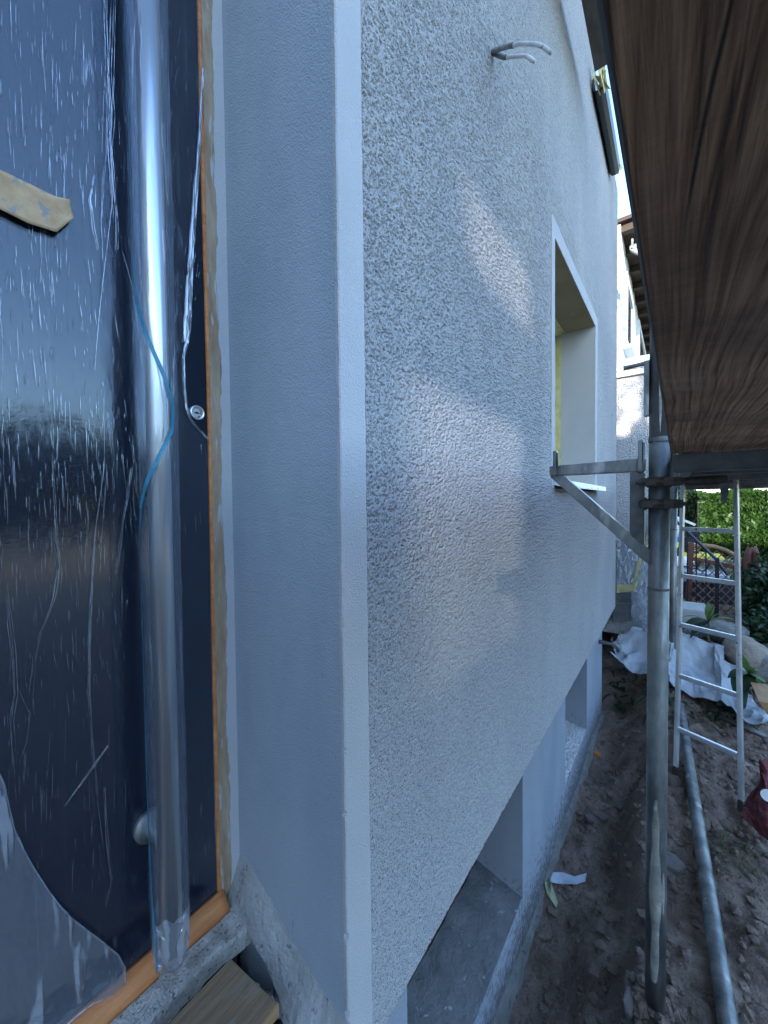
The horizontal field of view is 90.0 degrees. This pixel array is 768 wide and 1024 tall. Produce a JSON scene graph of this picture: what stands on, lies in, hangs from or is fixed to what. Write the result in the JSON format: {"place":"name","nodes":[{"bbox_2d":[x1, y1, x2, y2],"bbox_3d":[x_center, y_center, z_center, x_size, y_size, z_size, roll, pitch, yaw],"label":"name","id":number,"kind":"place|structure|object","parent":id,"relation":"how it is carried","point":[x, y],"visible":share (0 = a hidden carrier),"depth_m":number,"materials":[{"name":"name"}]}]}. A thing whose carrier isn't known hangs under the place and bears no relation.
{"place":"outdoors","nodes":[
{"label":"outdoors","id":0,"kind":"place"},
{"bbox_2d":[630,238,637,254],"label":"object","id":1,"kind":"object","parent":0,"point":[633,247],"visible":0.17,"depth_m":3.19,"materials":[{"name":"metal"}]},
{"bbox_2d":[509,566,767,1023],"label":"ground","id":2,"kind":"structure","parent":0,"point":[631,893],"depth_m":1.57,"materials":[{"name":"brown soil"}]},
{"bbox_2d":[0,0,622,1023],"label":"house","id":3,"kind":"structure","parent":2,"relation":"on","point":[368,596],"depth_m":0.69,"materials":[{"name":"white paint"}]},
{"bbox_2d":[0,0,216,1023],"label":"door","id":4,"kind":"structure","parent":3,"relation":"in","point":[85,404],"depth_m":0.59,"materials":[{"name":"blue paint"}]},
{"bbox_2d":[125,0,189,972],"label":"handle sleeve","id":5,"kind":"object","parent":3,"relation":"attached to","point":[182,947],"visible":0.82,"depth_m":0.59,"materials":[{"name":"blue plastic"}]},
{"bbox_2d":[168,959,278,1023],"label":"plank","id":6,"kind":"object","parent":3,"relation":"on","point":[231,991],"visible":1,"depth_m":0.61,"materials":[{"name":"brown wood"}]},
{"bbox_2d":[256,982,282,1021],"bbox_3d":[-0.182,0.893,0.622,0.228,0.051,0.146,1,2,37],"label":"mortar rubble","id":7,"kind":"object","parent":3,"relation":"on","point":[270,994],"visible":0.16,"depth_m":0.69,"materials":[{"name":"grey concrete"}]},
{"bbox_2d":[407,859,521,1023],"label":"cellar window","id":8,"kind":"structure","parent":3,"relation":"in","point":[449,985],"depth_m":1.25,"materials":[{"name":"grey concrete"}]},
{"bbox_2d":[492,52,535,63],"bbox_3d":[0.335,-1.192,1.006,0.017,0.149,0.138,-2,2,-34],"label":"cable","id":9,"kind":"object","parent":3,"relation":"attached to","point":[528,57],"visible":0.98,"depth_m":0.99,"materials":[{"name":"white plastic"}]},
{"bbox_2d":[491,41,552,55],"bbox_3d":[0.327,-1.128,0.942,0.013,0.274,0.249,-1,2,-14],"label":"cable","id":10,"kind":"object","parent":3,"relation":"attached to","point":[535,44],"visible":1,"depth_m":0.92,"materials":[{"name":"white plastic"}]},
{"bbox_2d":[565,719,585,784],"bbox_3d":[1.044,1.146,2.313,0.213,0.565,0.617,1,2,37],"label":"cellar window","id":11,"kind":"structure","parent":3,"relation":"in","point":[574,734],"depth_m":2.36,"materials":[{"name":"white glass"}]},
{"bbox_2d":[550,212,605,491],"bbox_3d":[0.957,-0.676,2.110,0.316,1.122,1.175,1,2,37],"label":"window","id":12,"kind":"structure","parent":3,"relation":"in","point":[574,321],"depth_m":2.47,"materials":[{"name":"white plastic"}]},
{"bbox_2d":[599,637,618,651],"bbox_3d":[1.665,0.978,2.842,0.131,0.090,0.060,1,2,37],"label":"water tap","id":13,"kind":"object","parent":3,"relation":"attached to","point":[611,643],"visible":1,"depth_m":2.83,"materials":[{"name":"metal"}]},
{"bbox_3d":[-0.659,-0.343,0.292,0.008,2.215,1.090,1,2,37],"label":"protective film","id":14,"kind":"object","parent":3,"relation":"attached to","visible":0},
{"bbox_2d":[0,170,73,231],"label":"paper tape","id":15,"kind":"object","parent":14,"relation":"attached to","point":[22,200],"visible":1,"depth_m":0.52,"materials":[{"name":"beige paper"}]},
{"bbox_2d":[545,876,557,907],"bbox_3d":[0.720,1.631,1.670,0.042,0.056,0.131,-1,2,4],"label":"leaf","id":16,"kind":"object","parent":2,"relation":"on","point":[550,891],"visible":1,"depth_m":1.65,"materials":[{"name":"green plant"}]},
{"bbox_2d":[550,872,586,883],"bbox_3d":[0.828,1.646,1.718,0.181,0.028,0.054,-1,2,3],"label":"paper strip","id":17,"kind":"object","parent":2,"relation":"on","point":[560,878],"visible":0.98,"depth_m":1.73,"materials":[{"name":"white paper"}]},
{"bbox_2d":[585,813,595,824],"bbox_3d":[1.107,1.647,2.064,0.050,0.021,0.065,1,2,37],"label":"stone chip","id":18,"kind":"object","parent":2,"relation":"on","point":[590,818],"visible":1,"depth_m":2.06,"materials":[{"name":"stone"}]},
{"bbox_2d":[594,751,600,756],"bbox_3d":[1.444,1.641,2.606,0.046,0.021,0.050,1,2,37],"label":"stone chip","id":19,"kind":"object","parent":2,"relation":"on","point":[597,754],"visible":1,"depth_m":2.60,"materials":[{"name":"orange stone"}]},
{"bbox_2d":[596,811,608,822],"bbox_3d":[1.182,1.652,2.082,0.064,0.022,0.059,-1,2,-25],"label":"stone chip","id":20,"kind":"object","parent":2,"relation":"on","point":[603,817],"visible":0.96,"depth_m":2.07,"materials":[{"name":"stone"}]},
{"bbox_2d":[606,791,612,799],"bbox_3d":[1.285,1.611,2.185,0.036,0.022,0.039,1,2,37],"label":"stone chip","id":21,"kind":"object","parent":2,"relation":"on","point":[609,795],"visible":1,"depth_m":2.18,"materials":[{"name":"stone"}]},
{"bbox_2d":[615,802,622,811],"bbox_3d":[1.308,1.639,2.137,0.036,0.022,0.077,1,2,37],"label":"stone chip","id":22,"kind":"object","parent":2,"relation":"on","point":[619,805],"visible":0.99,"depth_m":2.13,"materials":[{"name":"stone"}]},
{"bbox_2d":[622,986,633,1019],"bbox_3d":[0.704,1.411,1.107,0.027,0.022,0.079,1,2,37],"label":"stone chip","id":23,"kind":"object","parent":2,"relation":"on","point":[627,1001],"visible":1,"depth_m":1.10,"materials":[{"name":"stone"}]},
{"bbox_2d":[519,718,742,1023],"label":"mortar crumbs","id":24,"kind":"object","parent":2,"relation":"on","point":[572,852],"visible":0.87,"depth_m":1.85,"materials":[{"name":"concrete"}]},
{"bbox_2d":[617,214,649,359],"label":"neighbour house","id":25,"kind":"structure","parent":2,"relation":"on","point":[633,332],"depth_m":4.05,"materials":[{"name":"white paint"}]},
{"bbox_2d":[602,354,648,633],"bbox_3d":[2.476,-0.141,4.212,0.888,2.549,1.490,1,2,37],"label":"porch","id":26,"kind":"object","parent":25,"relation":"attached to","point":[632,426],"visible":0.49,"depth_m":3.54,"materials":[{"name":"paint"}]},
{"bbox_2d":[631,535,647,631],"bbox_3d":[2.306,0.618,3.364,0.048,1.130,0.244,-2,2,-35],"label":"hanging foil","id":27,"kind":"object","parent":26,"relation":"hanging from","point":[644,608],"visible":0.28,"depth_m":3.39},
{"bbox_2d":[623,272,635,358],"bbox_3d":[2.732,-2.063,4.235,0.080,0.775,0.900,1,2,37],"label":"window","id":28,"kind":"structure","parent":25,"relation":"in","point":[628,331],"depth_m":3.99,"materials":[{"name":"white plastic"}]},
{"bbox_2d":[637,320,645,355],"bbox_3d":[3.945,-2.246,5.877,0.032,0.800,1.550,1,2,37],"label":"window","id":29,"kind":"structure","parent":25,"relation":"in","point":[641,350],"depth_m":5.37,"materials":[{"name":"white plastic"}]},
{"bbox_2d":[517,681,767,1023],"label":"dirt clods","id":30,"kind":"object","parent":2,"relation":"on","point":[674,987],"visible":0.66,"depth_m":1.50,"materials":[{"name":"brown soil"}]},
{"bbox_2d":[609,967,695,1023],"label":"dirt heap","id":31,"kind":"object","parent":2,"relation":"on","point":[676,1013],"visible":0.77,"depth_m":1.08,"materials":[{"name":"brown soil"}]},
{"bbox_2d":[667,850,686,874],"bbox_3d":[1.145,1.399,1.538,0.089,0.021,0.091,-1,2,-17],"label":"stone chip","id":32,"kind":"object","parent":2,"relation":"on","point":[676,865],"visible":0.58,"depth_m":1.52,"materials":[{"name":"stone"}]},
{"bbox_2d":[602,667,765,734],"bbox_3d":[2.156,1.478,2.868,1.171,0.413,1.258,1,2,37],"label":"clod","id":33,"kind":"object","parent":2,"relation":"on","point":[670,702],"visible":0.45,"depth_m":2.75,"materials":[{"name":"brown soil"}]},
{"bbox_2d":[677,556,694,565],"bbox_3d":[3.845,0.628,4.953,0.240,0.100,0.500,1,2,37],"label":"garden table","id":34,"kind":"object","parent":2,"relation":"on","point":[685,559],"visible":0.27,"depth_m":4.75,"materials":[{"name":"white plastic"}]},
{"bbox_2d":[684,552,724,560],"bbox_3d":[4.252,0.588,5.145,0.432,0.084,0.500,1,2,37],"label":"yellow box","id":35,"kind":"object","parent":34,"relation":"on","point":[717,555],"visible":0.29,"depth_m":5.00,"materials":[{"name":"plastic"}]},
{"bbox_2d":[610,617,767,724],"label":"plastic sheet","id":36,"kind":"object","parent":2,"relation":"on","point":[703,660],"visible":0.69,"depth_m":2.99,"materials":[{"name":"white plastic"}]},
{"bbox_2d":[677,488,702,555],"bbox_3d":[6.123,0.327,7.876,0.633,1.766,0.960,1,2,37],"label":"shrub","id":37,"kind":"object","parent":2,"relation":"on","point":[691,499],"visible":0.28,"depth_m":7.51,"materials":[{"name":"green plant"}]},
{"bbox_2d":[684,531,700,566],"bbox_3d":[4.298,0.517,5.381,0.199,0.532,0.564,1,2,37],"label":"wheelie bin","id":38,"kind":"object","parent":2,"relation":"on","point":[695,534],"visible":0.3,"depth_m":5.17,"materials":[{"name":"black plastic"}]},
{"bbox_2d":[677,516,695,534],"bbox_3d":[4.178,0.190,5.376,0.290,0.325,0.040,1,2,37],"label":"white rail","id":39,"kind":"object","parent":38,"relation":"attached to","point":[689,522],"visible":0.39,"depth_m":5.38,"materials":[{"name":"metal"}]},
{"bbox_2d":[621,331,767,1023],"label":"scaffold standard","id":40,"kind":"object","parent":2,"relation":"on","point":[658,588],"visible":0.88,"depth_m":1.05,"materials":[{"name":"metal"}]},
{"bbox_2d":[581,0,606,71],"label":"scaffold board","id":41,"kind":"object","parent":40,"relation":"attached to","point":[592,20],"visible":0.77,"depth_m":1.77,"materials":[{"name":"wood"}]},
{"bbox_2d":[549,440,702,564],"bbox_3d":[0.676,-0.027,1.109,0.372,0.345,0.078,1,2,37],"label":"scaffold bracket","id":42,"kind":"object","parent":40,"relation":"attached to","point":[633,539],"visible":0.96,"depth_m":1.08,"materials":[{"name":"metal"}]},
{"bbox_2d":[596,0,767,453],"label":"scaffold board","id":43,"kind":"object","parent":40,"relation":"attached to","point":[688,79],"visible":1,"depth_m":0.15,"materials":[{"name":"brown wood"}]},
{"bbox_2d":[684,475,729,503],"bbox_3d":[0.829,-0.057,0.989,0.089,0.071,0.023,1,2,37],"label":"scaffold tie","id":44,"kind":"object","parent":40,"relation":"attached to","point":[722,481],"visible":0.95,"depth_m":0.97,"materials":[{"name":"black metal"}]},
{"bbox_2d":[677,520,728,617],"bbox_3d":[3.165,0.684,3.901,0.508,1.383,0.032,1,2,37],"label":"hand rail","id":45,"kind":"object","parent":2,"relation":"on","point":[718,564],"visible":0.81,"depth_m":3.85,"materials":[{"name":"black metal"}]},
{"bbox_2d":[682,602,733,642],"bbox_3d":[2.582,0.911,3.088,0.333,0.362,0.139,0,2,17],"label":"leafy plant","id":46,"kind":"object","parent":2,"relation":"on","point":[699,621],"visible":0.92,"depth_m":3.10,"materials":[{"name":"green plant"}]},
{"bbox_2d":[683,581,733,605],"bbox_3d":[3.881,1.087,4.627,0.456,0.517,0.500,1,2,37],"label":"storage box","id":47,"kind":"object","parent":2,"relation":"on","point":[730,594],"visible":0.14,"depth_m":4.41,"materials":[{"name":"black plastic"}]},
{"bbox_2d":[683,566,730,582],"bbox_3d":[3.843,0.752,4.614,0.451,0.118,0.550,1,2,37],"label":"bin lid","id":48,"kind":"object","parent":47,"relation":"on","point":[721,576],"visible":0.23,"depth_m":4.45,"materials":[{"name":"blue plastic"}]},
{"bbox_2d":[672,480,745,812],"bbox_3d":[1.717,0.623,2.050,0.276,1.617,0.550,1,2,37],"label":"ladder","id":49,"kind":"object","parent":2,"relation":"on","point":[738,754],"visible":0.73,"depth_m":2.02,"materials":[{"name":"metal"}]},
{"bbox_2d":[680,702,738,1023],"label":"steel tube","id":50,"kind":"object","parent":2,"relation":"on","point":[724,1002],"visible":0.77,"depth_m":1.33,"materials":[{"name":"silver metal"}]},
{"bbox_2d":[685,542,743,614],"bbox_3d":[3.482,0.788,4.041,0.508,0.914,0.050,1,2,37],"label":"trellis","id":51,"kind":"object","parent":2,"relation":"on","point":[691,553],"visible":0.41,"depth_m":4.06,"materials":[{"name":"red wood"}]},
{"bbox_2d":[669,453,767,649],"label":"scaffold standard","id":52,"kind":"object","parent":2,"relation":"on","point":[673,573],"visible":0.3,"depth_m":3.08,"materials":[{"name":"metal"}]},
{"bbox_2d":[677,453,767,487],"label":"deck frame","id":53,"kind":"object","parent":52,"relation":"attached to","point":[753,477],"visible":0.35,"depth_m":1.81,"materials":[{"name":"metal"}]},
{"bbox_2d":[676,447,767,476],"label":"scaffold board","id":54,"kind":"object","parent":53,"relation":"on","point":[677,474],"visible":0.11,"depth_m":1.03,"materials":[{"name":"brown wood"}]},
{"bbox_2d":[703,620,749,644],"bbox_3d":[2.859,1.021,3.213,0.290,0.203,0.234,1,2,37],"label":"boulder","id":55,"kind":"object","parent":2,"relation":"on","point":[727,627],"visible":0.35,"depth_m":3.17,"materials":[{"name":"grey stone"}]},
{"bbox_2d":[698,556,761,599],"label":"ornamental grass","id":56,"kind":"object","parent":2,"relation":"on","point":[730,575],"depth_m":4.65,"materials":[{"name":"plant"}]},
{"bbox_2d":[696,488,767,566],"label":"hedge","id":57,"kind":"object","parent":2,"relation":"on","point":[713,511],"visible":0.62,"depth_m":6.42,"materials":[{"name":"green plant"}]},
{"bbox_2d":[702,488,767,492],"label":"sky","id":58,"kind":"structure","parent":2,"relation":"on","point":[711,490],"depth_m":16.71,"materials":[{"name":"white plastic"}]},
{"bbox_2d":[709,831,767,882],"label":"grass wisps","id":59,"kind":"object","parent":2,"relation":"on","point":[720,843],"depth_m":1.54,"materials":[{"name":"plant"}]},
{"bbox_2d":[718,715,767,738],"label":"metal pipe","id":60,"kind":"object","parent":2,"relation":"on","point":[747,728],"visible":0.89,"depth_m":2.41,"materials":[{"name":"metal"}]},
{"bbox_2d":[722,635,767,670],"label":"boulder","id":61,"kind":"object","parent":2,"relation":"on","point":[754,653],"visible":0.59,"depth_m":2.85,"materials":[{"name":"beige stone"}]},
{"bbox_2d":[683,631,766,645],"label":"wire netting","id":62,"kind":"object","parent":61,"relation":"on","point":[719,642],"visible":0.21,"depth_m":3.21,"materials":[{"name":"metal"}]},
{"bbox_2d":[728,655,765,708],"bbox_3d":[2.354,1.185,2.476,0.210,0.550,0.160,0,2,20],"label":"leafy plant","id":63,"kind":"object","parent":2,"relation":"on","point":[748,677],"visible":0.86,"depth_m":2.48,"materials":[{"name":"green plant"}]},
{"bbox_2d":[731,552,767,626],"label":"shrub","id":64,"kind":"object","parent":2,"relation":"on","point":[754,591],"visible":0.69,"depth_m":3.57,"materials":[{"name":"green plant"}]},
{"bbox_2d":[741,546,758,615],"bbox_3d":[3.588,0.766,3.772,0.136,0.873,0.053,1,2,37],"label":"garden trellis","id":65,"kind":"object","parent":2,"relation":"on","point":[749,554],"visible":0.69,"depth_m":3.75,"materials":[{"name":"red wood"}]},
{"bbox_2d":[734,613,767,644],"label":"shrub","id":66,"kind":"object","parent":2,"relation":"on","point":[756,637],"visible":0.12,"depth_m":3.20,"materials":[{"name":"green plant"}]},
{"bbox_2d":[739,759,767,839],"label":"red bag","id":67,"kind":"object","parent":2,"relation":"on","point":[754,814],"visible":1,"depth_m":1.60,"materials":[{"name":"plastic"}]},
{"bbox_2d":[741,596,767,647],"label":"shrub","id":68,"kind":"object","parent":2,"relation":"on","point":[755,622],"visible":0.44,"depth_m":3.15,"materials":[{"name":"green plant"}]},
{"bbox_2d":[746,657,767,684],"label":"boulder","id":69,"kind":"object","parent":2,"relation":"on","point":[763,666],"visible":0.25,"depth_m":2.75,"materials":[{"name":"grey stone"}]},
{"bbox_2d":[750,682,767,713],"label":"wood offcut","id":70,"kind":"object","parent":2,"relation":"on","point":[760,691],"visible":1,"depth_m":2.27,"materials":[{"name":"brown wood"}]},
{"bbox_2d":[596,65,701,490],"label":"sky","id":71,"kind":"structure","parent":0,"point":[624,209],"materials":[{"name":"white"}]},
{"bbox_2d":[682,601,706,637],"bbox_3d":[2.910,1.036,3.635,0.295,0.302,0.350,1,2,37],"label":"concrete step","id":72,"kind":"object","parent":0,"point":[693,608],"visible":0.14,"depth_m":3.52,"materials":[{"name":"grey concrete"}]}
]}

